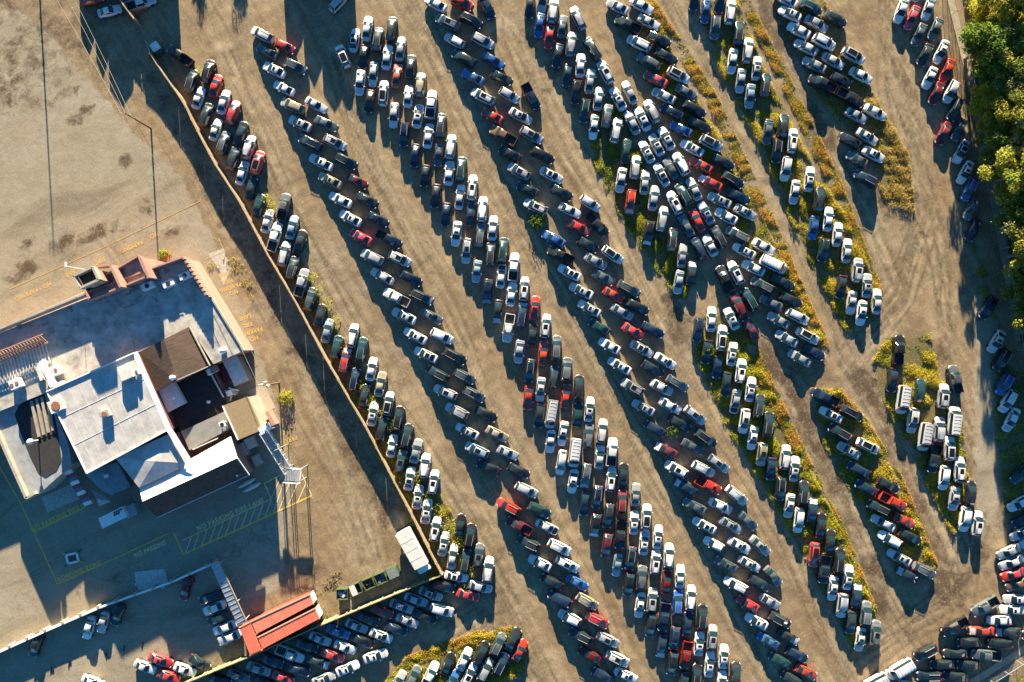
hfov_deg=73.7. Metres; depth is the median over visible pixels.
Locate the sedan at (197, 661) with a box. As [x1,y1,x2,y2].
[188,653,211,671]
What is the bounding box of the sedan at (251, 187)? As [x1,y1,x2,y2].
[243,176,258,200]
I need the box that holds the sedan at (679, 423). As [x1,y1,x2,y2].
[668,414,691,431]
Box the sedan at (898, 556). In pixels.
[886,548,912,566]
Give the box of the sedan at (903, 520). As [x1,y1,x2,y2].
[892,512,914,528]
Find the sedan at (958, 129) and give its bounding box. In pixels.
[949,117,967,141]
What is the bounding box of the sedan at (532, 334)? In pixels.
[527,323,537,345]
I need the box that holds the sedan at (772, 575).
[763,565,782,586]
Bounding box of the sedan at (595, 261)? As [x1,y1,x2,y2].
[583,252,606,269]
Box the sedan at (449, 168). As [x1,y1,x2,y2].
[444,161,454,185]
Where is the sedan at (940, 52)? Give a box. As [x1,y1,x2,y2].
[931,39,950,64]
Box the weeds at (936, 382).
[871,332,971,534]
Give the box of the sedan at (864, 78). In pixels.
[848,66,871,84]
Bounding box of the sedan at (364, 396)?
[358,383,370,409]
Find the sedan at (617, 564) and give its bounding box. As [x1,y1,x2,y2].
[611,553,622,576]
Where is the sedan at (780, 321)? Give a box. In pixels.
[766,312,790,329]
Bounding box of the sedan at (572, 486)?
[567,469,578,493]
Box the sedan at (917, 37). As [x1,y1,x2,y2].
[909,22,927,46]
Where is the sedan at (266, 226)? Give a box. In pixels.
[260,209,274,233]
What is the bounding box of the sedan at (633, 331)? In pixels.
[620,321,644,339]
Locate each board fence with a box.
[120,0,141,26]
[144,40,442,573]
[181,571,443,681]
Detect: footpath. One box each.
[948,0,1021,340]
[970,645,1023,681]
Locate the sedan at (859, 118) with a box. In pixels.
[844,106,866,124]
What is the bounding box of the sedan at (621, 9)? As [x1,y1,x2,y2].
[606,0,629,15]
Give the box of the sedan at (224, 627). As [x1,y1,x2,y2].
[212,619,237,635]
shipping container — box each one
[238,617,261,655]
[250,590,316,634]
[257,604,322,649]
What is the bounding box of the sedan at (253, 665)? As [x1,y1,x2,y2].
[245,659,271,676]
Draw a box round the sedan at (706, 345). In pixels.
[700,339,712,364]
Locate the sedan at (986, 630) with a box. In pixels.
[967,625,994,636]
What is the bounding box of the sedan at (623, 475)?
[617,462,628,487]
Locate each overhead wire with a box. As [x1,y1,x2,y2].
[58,2,120,112]
[68,0,124,111]
[75,1,129,113]
[120,113,258,385]
[130,114,267,384]
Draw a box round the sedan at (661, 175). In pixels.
[653,162,670,187]
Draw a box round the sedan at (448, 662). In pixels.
[440,651,455,675]
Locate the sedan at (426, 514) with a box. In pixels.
[420,498,432,524]
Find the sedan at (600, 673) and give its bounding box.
[590,666,614,681]
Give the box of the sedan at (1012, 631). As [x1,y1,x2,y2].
[994,626,1020,637]
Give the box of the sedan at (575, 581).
[565,573,588,590]
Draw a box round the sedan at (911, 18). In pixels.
[903,4,920,30]
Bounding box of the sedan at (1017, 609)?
[998,604,1023,615]
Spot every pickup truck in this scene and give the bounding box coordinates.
[124,0,156,12]
[167,45,194,68]
[266,222,283,252]
[274,643,305,662]
[276,193,291,222]
[293,268,310,297]
[374,228,402,248]
[383,288,411,307]
[421,660,439,681]
[424,90,437,119]
[477,0,495,20]
[489,125,517,147]
[502,313,514,342]
[505,515,533,535]
[508,252,519,281]
[520,81,540,110]
[546,246,574,265]
[583,211,608,236]
[605,437,618,466]
[613,519,626,548]
[614,15,642,35]
[656,601,671,631]
[678,639,692,668]
[693,474,721,494]
[714,265,734,293]
[806,74,838,94]
[810,388,840,407]
[816,554,831,583]
[834,86,864,108]
[876,490,906,510]
[890,334,905,364]
[924,443,941,472]
[939,615,969,636]
[945,364,964,394]
[969,594,1000,616]
[969,647,1001,661]
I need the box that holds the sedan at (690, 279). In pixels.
[685,261,697,285]
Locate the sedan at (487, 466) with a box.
[476,459,500,475]
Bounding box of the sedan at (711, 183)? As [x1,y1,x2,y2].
[697,174,723,191]
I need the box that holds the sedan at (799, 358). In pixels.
[787,349,812,367]
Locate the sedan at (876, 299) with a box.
[870,289,882,313]
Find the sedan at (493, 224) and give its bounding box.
[487,215,498,240]
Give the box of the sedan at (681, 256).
[676,244,687,267]
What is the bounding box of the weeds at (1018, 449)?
[991,351,1023,528]
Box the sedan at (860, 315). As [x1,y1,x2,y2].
[854,299,867,325]
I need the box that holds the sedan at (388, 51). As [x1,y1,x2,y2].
[381,45,393,70]
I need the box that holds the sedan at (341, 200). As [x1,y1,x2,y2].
[329,192,352,208]
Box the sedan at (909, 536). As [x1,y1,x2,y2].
[897,527,921,544]
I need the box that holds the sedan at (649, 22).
[636,13,660,30]
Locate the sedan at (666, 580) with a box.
[660,568,672,594]
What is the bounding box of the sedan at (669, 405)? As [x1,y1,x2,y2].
[658,396,681,413]
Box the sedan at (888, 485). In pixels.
[875,476,899,493]
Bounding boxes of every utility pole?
[121,113,151,128]
[258,381,279,386]
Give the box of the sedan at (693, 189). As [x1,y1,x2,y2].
[685,178,702,201]
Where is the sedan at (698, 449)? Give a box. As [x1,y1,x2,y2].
[680,438,704,454]
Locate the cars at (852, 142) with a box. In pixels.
[80,0,1023,681]
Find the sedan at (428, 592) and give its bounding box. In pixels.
[418,585,442,601]
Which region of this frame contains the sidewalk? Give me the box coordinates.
[5,297,86,330]
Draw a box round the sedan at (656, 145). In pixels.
[648,133,664,156]
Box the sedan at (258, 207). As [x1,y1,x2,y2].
[251,193,266,218]
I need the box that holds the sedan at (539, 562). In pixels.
[528,554,552,571]
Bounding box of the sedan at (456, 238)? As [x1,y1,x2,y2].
[450,221,462,246]
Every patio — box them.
[247,352,257,369]
[248,386,275,411]
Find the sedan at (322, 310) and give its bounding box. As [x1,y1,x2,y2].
[313,303,327,326]
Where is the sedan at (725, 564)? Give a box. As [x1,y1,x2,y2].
[713,555,738,573]
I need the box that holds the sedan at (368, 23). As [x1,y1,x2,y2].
[361,16,373,41]
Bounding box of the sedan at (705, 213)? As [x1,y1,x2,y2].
[697,202,715,225]
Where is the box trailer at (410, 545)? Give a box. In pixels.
[395,526,431,573]
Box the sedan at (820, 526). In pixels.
[814,512,827,538]
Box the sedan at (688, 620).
[681,610,693,635]
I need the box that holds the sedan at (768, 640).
[756,631,780,649]
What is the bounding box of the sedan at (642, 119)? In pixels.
[634,107,651,131]
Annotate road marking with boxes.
[0,467,57,583]
[10,201,199,288]
[34,508,83,531]
[58,534,167,583]
[173,533,183,553]
[182,499,270,540]
[183,495,311,554]
[273,479,284,512]
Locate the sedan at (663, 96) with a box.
[651,87,676,104]
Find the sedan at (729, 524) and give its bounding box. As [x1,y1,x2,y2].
[718,516,742,533]
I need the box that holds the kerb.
[36,292,84,312]
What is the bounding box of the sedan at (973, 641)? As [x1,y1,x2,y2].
[955,635,981,648]
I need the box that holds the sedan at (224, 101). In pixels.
[216,90,231,115]
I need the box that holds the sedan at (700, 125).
[687,116,711,133]
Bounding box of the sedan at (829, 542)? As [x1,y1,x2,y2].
[824,528,836,554]
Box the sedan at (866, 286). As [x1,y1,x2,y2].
[859,273,872,297]
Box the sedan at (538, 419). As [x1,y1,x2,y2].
[533,403,545,428]
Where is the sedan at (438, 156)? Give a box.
[434,143,443,167]
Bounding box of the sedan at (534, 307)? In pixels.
[529,295,540,319]
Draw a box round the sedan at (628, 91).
[621,81,637,105]
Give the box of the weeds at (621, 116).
[589,102,687,298]
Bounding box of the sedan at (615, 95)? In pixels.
[609,87,627,111]
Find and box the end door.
[315,604,322,617]
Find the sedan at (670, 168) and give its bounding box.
[662,157,679,180]
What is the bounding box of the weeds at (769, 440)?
[695,315,874,653]
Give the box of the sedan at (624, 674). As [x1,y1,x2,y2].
[613,666,637,681]
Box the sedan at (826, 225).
[821,207,834,231]
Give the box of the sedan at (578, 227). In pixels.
[566,218,590,235]
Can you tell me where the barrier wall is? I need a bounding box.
[0,558,218,651]
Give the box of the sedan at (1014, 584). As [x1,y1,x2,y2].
[1003,576,1023,591]
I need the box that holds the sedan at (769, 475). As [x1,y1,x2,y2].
[764,457,776,480]
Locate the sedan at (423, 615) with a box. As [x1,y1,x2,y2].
[413,608,437,623]
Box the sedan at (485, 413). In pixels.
[473,405,497,421]
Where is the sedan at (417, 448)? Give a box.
[409,438,422,463]
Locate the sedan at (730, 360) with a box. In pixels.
[725,341,737,366]
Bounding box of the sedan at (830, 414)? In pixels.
[818,406,843,423]
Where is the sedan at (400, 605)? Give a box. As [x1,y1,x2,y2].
[388,597,413,613]
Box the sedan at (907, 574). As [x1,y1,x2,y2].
[895,566,920,584]
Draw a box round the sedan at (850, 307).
[844,290,857,314]
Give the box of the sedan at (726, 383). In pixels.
[720,371,731,396]
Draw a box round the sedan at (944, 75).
[937,57,956,82]
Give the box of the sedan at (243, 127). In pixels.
[233,121,249,146]
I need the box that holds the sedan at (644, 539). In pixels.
[638,529,650,555]
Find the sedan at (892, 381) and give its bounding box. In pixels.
[885,367,898,392]
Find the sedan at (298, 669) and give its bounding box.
[285,661,311,676]
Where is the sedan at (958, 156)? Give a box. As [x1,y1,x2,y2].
[951,138,970,163]
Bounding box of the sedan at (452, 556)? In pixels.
[447,543,458,569]
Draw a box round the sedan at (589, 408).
[583,396,594,422]
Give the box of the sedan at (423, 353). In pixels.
[414,346,438,362]
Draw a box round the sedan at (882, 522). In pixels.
[870,514,896,531]
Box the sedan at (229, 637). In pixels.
[217,629,241,645]
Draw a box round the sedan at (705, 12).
[699,0,711,24]
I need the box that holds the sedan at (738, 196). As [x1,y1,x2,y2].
[725,187,749,204]
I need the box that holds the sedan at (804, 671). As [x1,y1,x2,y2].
[793,662,816,679]
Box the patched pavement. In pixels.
[209,248,230,284]
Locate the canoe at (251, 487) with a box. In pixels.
[243,482,260,491]
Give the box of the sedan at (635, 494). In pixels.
[630,482,640,506]
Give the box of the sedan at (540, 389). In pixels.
[535,377,545,401]
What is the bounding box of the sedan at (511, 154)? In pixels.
[498,145,521,162]
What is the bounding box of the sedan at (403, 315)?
[392,307,416,324]
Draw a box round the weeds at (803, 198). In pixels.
[698,0,879,331]
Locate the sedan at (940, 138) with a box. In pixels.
[933,120,953,145]
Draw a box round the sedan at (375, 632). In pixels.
[368,626,392,642]
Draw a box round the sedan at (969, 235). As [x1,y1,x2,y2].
[963,217,982,241]
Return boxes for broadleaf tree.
[958,17,1017,77]
[964,80,1010,117]
[968,0,1001,24]
[970,51,1018,89]
[972,21,1023,83]
[973,124,1023,166]
[975,104,1010,137]
[977,0,1023,26]
[977,142,1023,206]
[978,9,1018,35]
[983,88,1023,134]
[990,195,1023,240]
[998,3,1023,32]
[999,276,1023,321]
[1001,33,1023,87]
[1001,223,1023,279]
[1002,70,1023,106]
[1003,142,1023,193]
[1004,176,1023,223]
[1006,184,1013,201]
[1012,311,1023,332]
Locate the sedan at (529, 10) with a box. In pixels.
[524,0,534,19]
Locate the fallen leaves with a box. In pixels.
[296,570,351,616]
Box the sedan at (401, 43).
[395,37,406,61]
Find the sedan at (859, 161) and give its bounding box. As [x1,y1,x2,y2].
[845,151,868,167]
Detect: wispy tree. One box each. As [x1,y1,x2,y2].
[991,119,1023,157]
[992,55,1023,95]
[1000,19,1022,51]
[1000,218,1023,248]
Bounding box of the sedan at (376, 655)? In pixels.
[362,647,387,663]
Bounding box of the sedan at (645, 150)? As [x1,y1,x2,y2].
[638,140,655,163]
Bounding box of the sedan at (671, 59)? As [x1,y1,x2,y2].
[654,47,677,65]
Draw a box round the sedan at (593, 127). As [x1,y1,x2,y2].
[588,114,599,139]
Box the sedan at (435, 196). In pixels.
[429,183,441,208]
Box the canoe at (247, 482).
[238,478,255,487]
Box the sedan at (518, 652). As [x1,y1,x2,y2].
[511,638,527,662]
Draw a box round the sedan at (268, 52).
[256,43,279,60]
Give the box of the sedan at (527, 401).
[522,385,533,410]
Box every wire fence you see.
[982,658,1023,681]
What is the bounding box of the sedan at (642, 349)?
[629,339,653,357]
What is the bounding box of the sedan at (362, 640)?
[350,631,375,648]
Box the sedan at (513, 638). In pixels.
[504,626,521,651]
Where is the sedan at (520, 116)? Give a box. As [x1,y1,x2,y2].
[508,106,532,124]
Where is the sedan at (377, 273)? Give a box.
[370,268,394,285]
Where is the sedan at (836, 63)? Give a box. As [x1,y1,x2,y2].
[820,51,844,70]
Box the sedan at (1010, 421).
[1001,407,1021,431]
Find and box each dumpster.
[336,586,349,599]
[348,580,363,596]
[361,575,376,590]
[373,569,388,585]
[385,564,400,579]
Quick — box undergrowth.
[966,0,1023,342]
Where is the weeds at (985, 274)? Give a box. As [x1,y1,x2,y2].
[972,241,995,319]
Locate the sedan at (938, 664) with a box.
[928,658,954,670]
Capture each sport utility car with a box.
[184,69,200,94]
[198,102,214,127]
[200,59,216,83]
[215,131,231,155]
[225,100,241,125]
[225,146,241,171]
[241,135,256,159]
[250,150,265,175]
[251,26,274,44]
[277,241,292,266]
[280,97,305,114]
[282,57,307,75]
[285,255,300,279]
[298,134,322,151]
[303,287,317,311]
[322,133,346,151]
[327,0,348,13]
[330,335,343,358]
[333,151,358,170]
[335,44,351,68]
[338,347,352,373]
[346,323,359,347]
[348,367,361,391]
[355,337,368,362]
[360,249,384,265]
[372,27,384,51]
[375,415,389,441]
[378,80,389,106]
[382,391,394,415]
[385,16,397,41]
[387,249,411,266]
[392,405,405,430]
[394,449,407,474]
[398,122,410,147]
[398,269,422,286]
[400,423,413,448]
[405,664,421,681]
[408,288,433,305]
[415,73,426,97]
[418,453,430,478]
[425,365,449,382]
[427,469,439,494]
[429,327,453,343]
[429,516,441,542]
[429,601,453,617]
[430,578,456,592]
[433,384,457,400]
[435,14,460,32]
[435,113,446,137]
[442,347,466,364]
[445,134,456,159]
[445,402,469,420]
[449,0,473,11]
[451,50,475,67]
[452,367,475,384]
[455,156,466,181]
[458,10,483,29]
[459,547,471,572]
[460,662,477,681]
[461,238,472,263]
[461,385,485,402]
[463,522,476,548]
[465,441,489,459]
[467,175,477,200]
[470,30,494,49]
[470,88,495,106]
[472,639,489,665]
[473,542,484,568]
[475,222,485,247]
[476,657,493,681]
[477,196,487,221]
[482,278,492,304]
[482,556,494,583]
[485,242,495,266]
[489,631,506,657]
[492,650,509,677]
[496,497,521,516]
[497,237,508,262]
[507,162,530,180]
[513,480,538,497]
[516,302,527,327]
[516,534,540,551]
[518,125,543,144]
[519,277,529,300]
[523,198,547,215]
[524,358,535,382]
[526,500,551,518]
[530,145,554,164]
[540,314,550,337]
[546,537,571,555]
[547,0,559,23]
[547,589,572,608]
[548,365,559,388]
[551,335,561,360]
[554,554,579,572]
[555,449,567,474]
[558,608,581,627]
[560,357,571,381]
[565,32,577,57]
[568,626,592,644]
[569,6,586,31]
[570,79,581,105]
[573,374,584,399]
[575,591,598,609]
[579,98,590,123]
[579,462,592,487]
[583,36,601,60]
[583,423,594,448]
[584,610,609,628]
[589,512,601,536]
[591,484,602,508]
[595,418,608,443]
[595,630,618,647]
[596,60,614,84]
[600,532,612,558]
[601,104,613,128]
[601,244,623,263]
[602,502,614,528]
[605,467,616,491]
[605,648,629,667]
[609,117,622,143]
[616,279,640,297]
[616,488,627,513]
[620,378,645,396]
[622,571,634,596]
[624,189,636,214]
[624,545,636,570]
[625,297,648,315]
[626,34,652,53]
[629,155,641,179]
[635,564,647,590]
[636,53,661,71]
[640,504,652,529]
[641,220,654,245]
[643,99,661,123]
[644,612,656,637]
[645,587,658,612]
[649,549,661,574]
[655,206,668,231]
[663,543,674,568]
[664,460,688,478]
[665,374,688,391]
[666,65,689,84]
[666,191,683,214]
[666,227,677,251]
[666,650,678,675]
[668,625,680,650]
[671,152,690,176]
[671,588,683,615]
[674,182,692,206]
[681,99,705,118]
[683,404,705,424]
[684,584,696,610]
[690,237,707,260]
[690,662,702,681]
[691,317,703,342]
[691,460,714,476]
[693,428,716,447]
[695,603,708,630]
[698,133,722,152]
[705,624,718,649]
[706,453,729,472]
[708,14,720,40]
[710,225,727,249]
[715,325,727,350]
[720,170,743,188]
[723,0,736,24]
[723,575,748,594]
[725,226,750,243]
[725,484,747,505]
[726,261,744,285]
[728,660,741,681]
[729,293,747,318]
[731,21,745,45]
[733,359,746,382]
[737,408,750,433]
[740,287,759,312]
[741,38,754,63]
[749,277,776,294]
[751,393,765,418]
[754,442,767,465]
[758,73,771,97]
[761,411,774,436]
[767,610,791,628]
[770,137,782,163]
[773,475,785,500]
[775,114,789,138]
[778,155,792,181]
[778,444,791,469]
[784,307,808,324]
[785,128,798,153]
[792,507,804,532]
[795,326,819,344]
[796,480,809,505]
[797,0,821,16]
[807,542,819,566]
[811,32,835,51]
[812,186,826,212]
[816,238,830,262]
[822,9,846,28]
[826,423,852,441]
[831,547,846,573]
[834,592,848,617]
[838,404,863,421]
[840,45,864,65]
[850,258,864,282]
[852,170,879,187]
[855,437,878,453]
[857,600,872,626]
[865,499,891,516]
[867,619,882,646]
[877,530,903,548]
[904,407,919,432]
[911,378,926,402]
[911,561,935,579]
[912,641,939,660]
[914,669,941,681]
[932,416,946,442]
[935,383,949,408]
[936,465,950,489]
[941,78,961,103]
[942,436,955,460]
[945,96,964,122]
[951,456,966,482]
[956,506,972,531]
[959,176,978,201]
[962,480,977,505]
[969,510,984,536]
[976,295,998,319]
[985,637,1012,649]
[990,347,1012,371]
[993,371,1015,395]
[997,388,1018,412]
[1008,462,1023,483]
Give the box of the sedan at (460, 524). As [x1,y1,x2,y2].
[454,513,465,537]
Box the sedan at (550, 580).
[539,572,563,590]
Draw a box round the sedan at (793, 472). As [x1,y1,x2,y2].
[787,456,799,481]
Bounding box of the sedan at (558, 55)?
[552,42,563,68]
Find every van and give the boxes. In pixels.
[544,399,558,428]
[567,438,581,466]
[758,254,786,273]
[860,671,889,681]
[885,657,916,679]
[893,385,911,413]
[915,422,933,450]
[946,406,962,435]
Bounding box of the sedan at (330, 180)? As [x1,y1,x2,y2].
[318,172,342,188]
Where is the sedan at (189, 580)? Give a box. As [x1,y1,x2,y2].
[179,575,194,600]
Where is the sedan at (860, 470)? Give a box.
[846,461,871,478]
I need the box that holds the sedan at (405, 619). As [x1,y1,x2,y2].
[395,612,418,627]
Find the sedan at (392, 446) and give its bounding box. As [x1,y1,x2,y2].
[386,434,397,457]
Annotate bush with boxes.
[157,248,169,259]
[278,389,293,405]
[527,212,547,230]
[666,424,680,439]
[699,344,716,358]
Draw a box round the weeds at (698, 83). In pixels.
[646,0,829,345]
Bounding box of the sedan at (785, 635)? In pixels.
[776,627,799,645]
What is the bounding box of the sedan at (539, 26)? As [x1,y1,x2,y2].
[534,12,544,38]
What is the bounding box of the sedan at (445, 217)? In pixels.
[440,202,451,226]
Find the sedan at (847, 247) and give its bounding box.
[840,238,852,262]
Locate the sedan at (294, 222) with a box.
[286,215,299,239]
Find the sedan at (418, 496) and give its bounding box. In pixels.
[412,484,423,509]
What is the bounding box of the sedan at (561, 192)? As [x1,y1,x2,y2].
[549,183,573,201]
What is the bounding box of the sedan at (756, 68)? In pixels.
[750,56,762,80]
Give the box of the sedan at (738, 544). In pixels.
[727,536,750,553]
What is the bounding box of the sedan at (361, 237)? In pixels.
[349,228,372,245]
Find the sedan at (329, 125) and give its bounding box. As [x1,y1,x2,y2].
[313,115,338,132]
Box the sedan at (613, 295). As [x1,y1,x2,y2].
[601,286,624,302]
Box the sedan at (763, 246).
[751,237,774,255]
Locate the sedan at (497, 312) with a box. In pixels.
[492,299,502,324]
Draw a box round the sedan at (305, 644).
[293,636,319,652]
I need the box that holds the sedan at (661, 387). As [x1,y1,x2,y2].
[649,378,672,395]
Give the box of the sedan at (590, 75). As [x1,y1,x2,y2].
[584,68,595,94]
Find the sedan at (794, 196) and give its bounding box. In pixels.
[788,179,800,204]
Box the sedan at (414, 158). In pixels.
[409,143,420,168]
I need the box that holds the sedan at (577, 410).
[572,402,583,427]
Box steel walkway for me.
[258,410,307,483]
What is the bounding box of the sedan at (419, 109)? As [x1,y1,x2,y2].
[412,104,424,128]
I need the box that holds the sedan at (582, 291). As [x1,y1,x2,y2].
[568,282,593,299]
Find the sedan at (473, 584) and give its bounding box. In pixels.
[467,579,492,593]
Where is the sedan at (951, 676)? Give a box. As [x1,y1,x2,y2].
[941,669,967,681]
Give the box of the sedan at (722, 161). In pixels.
[710,152,734,170]
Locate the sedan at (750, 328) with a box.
[742,317,759,340]
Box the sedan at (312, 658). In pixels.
[305,652,330,668]
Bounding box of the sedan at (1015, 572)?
[999,566,1023,581]
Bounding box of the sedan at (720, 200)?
[707,192,732,208]
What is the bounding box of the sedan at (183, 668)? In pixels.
[172,661,196,676]
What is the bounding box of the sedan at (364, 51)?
[357,44,369,69]
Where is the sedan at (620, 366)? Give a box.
[607,357,631,375]
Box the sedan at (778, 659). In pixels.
[767,651,791,669]
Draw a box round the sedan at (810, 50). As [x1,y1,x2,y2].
[793,39,818,56]
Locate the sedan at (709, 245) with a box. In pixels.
[701,234,718,257]
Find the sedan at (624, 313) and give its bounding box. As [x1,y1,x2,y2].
[609,303,633,320]
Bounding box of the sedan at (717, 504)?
[708,497,732,513]
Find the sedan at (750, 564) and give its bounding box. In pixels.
[737,555,760,572]
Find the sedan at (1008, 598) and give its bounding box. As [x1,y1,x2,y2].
[1002,593,1023,604]
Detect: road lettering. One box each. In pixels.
[15,287,37,300]
[30,498,95,531]
[57,561,100,580]
[65,268,78,277]
[120,239,142,252]
[134,541,165,557]
[196,497,263,530]
[218,271,230,278]
[219,283,240,292]
[238,313,250,320]
[242,322,252,328]
[244,326,262,334]
[275,430,287,437]
[276,435,297,444]
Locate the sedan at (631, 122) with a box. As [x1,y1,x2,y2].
[623,110,640,135]
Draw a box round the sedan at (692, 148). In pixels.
[679,139,704,157]
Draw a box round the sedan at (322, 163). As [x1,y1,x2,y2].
[309,153,333,171]
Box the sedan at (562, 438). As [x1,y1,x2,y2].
[557,421,568,445]
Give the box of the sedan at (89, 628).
[82,615,97,639]
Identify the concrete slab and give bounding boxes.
[134,569,167,591]
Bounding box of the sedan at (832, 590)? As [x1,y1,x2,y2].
[826,575,838,600]
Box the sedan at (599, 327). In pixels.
[587,318,610,335]
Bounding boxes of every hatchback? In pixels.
[274,38,296,54]
[444,33,465,49]
[497,85,519,103]
[579,193,599,211]
[703,536,724,552]
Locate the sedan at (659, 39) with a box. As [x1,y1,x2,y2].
[647,30,670,48]
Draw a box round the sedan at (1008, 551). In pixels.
[995,543,1021,559]
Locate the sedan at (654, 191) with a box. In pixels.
[647,185,660,210]
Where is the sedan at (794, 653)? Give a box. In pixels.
[784,645,807,662]
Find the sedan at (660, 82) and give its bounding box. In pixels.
[643,70,668,88]
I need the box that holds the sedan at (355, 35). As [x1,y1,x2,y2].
[349,28,360,53]
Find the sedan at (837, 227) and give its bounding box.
[830,222,843,246]
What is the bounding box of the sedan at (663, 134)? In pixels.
[657,127,675,151]
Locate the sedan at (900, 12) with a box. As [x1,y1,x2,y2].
[892,0,909,23]
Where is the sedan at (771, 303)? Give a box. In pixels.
[758,295,783,311]
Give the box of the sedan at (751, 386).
[743,376,756,401]
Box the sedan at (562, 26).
[557,15,567,38]
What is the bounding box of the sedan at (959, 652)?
[941,647,967,659]
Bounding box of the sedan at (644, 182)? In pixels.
[639,170,650,194]
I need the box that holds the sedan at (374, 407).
[366,401,379,426]
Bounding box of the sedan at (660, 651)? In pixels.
[655,633,667,657]
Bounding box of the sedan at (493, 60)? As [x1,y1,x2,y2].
[481,50,505,69]
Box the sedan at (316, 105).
[304,96,327,113]
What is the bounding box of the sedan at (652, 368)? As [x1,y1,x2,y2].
[640,359,663,376]
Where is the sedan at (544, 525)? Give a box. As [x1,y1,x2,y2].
[534,518,558,534]
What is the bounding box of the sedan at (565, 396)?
[560,383,571,408]
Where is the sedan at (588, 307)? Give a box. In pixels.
[577,300,601,317]
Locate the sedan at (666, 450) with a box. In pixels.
[653,442,677,458]
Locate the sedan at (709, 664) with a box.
[703,650,715,677]
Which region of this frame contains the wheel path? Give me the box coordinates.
[190,258,285,477]
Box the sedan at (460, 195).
[455,184,465,209]
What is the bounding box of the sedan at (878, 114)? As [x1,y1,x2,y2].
[862,103,886,120]
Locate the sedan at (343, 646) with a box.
[333,639,356,654]
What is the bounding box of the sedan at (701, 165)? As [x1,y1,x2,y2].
[689,157,713,173]
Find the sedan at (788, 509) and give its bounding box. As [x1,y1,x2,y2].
[782,493,795,517]
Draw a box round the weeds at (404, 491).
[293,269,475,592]
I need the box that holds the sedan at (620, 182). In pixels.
[615,167,626,192]
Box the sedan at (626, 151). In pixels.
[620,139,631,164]
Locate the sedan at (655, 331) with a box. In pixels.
[640,321,664,337]
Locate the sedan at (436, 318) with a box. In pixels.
[419,307,442,324]
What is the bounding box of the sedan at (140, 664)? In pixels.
[132,658,157,673]
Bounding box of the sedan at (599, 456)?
[594,444,605,469]
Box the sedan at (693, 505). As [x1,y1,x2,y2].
[682,497,706,515]
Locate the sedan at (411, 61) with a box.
[405,54,416,78]
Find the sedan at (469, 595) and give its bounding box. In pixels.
[456,587,479,601]
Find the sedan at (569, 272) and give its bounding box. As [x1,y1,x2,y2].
[557,264,581,281]
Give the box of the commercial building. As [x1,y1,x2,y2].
[0,251,271,528]
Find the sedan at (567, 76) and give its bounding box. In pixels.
[562,63,572,87]
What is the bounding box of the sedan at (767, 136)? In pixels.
[761,118,773,144]
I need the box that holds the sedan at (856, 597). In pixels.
[849,583,863,608]
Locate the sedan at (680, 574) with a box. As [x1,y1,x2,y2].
[674,564,685,588]

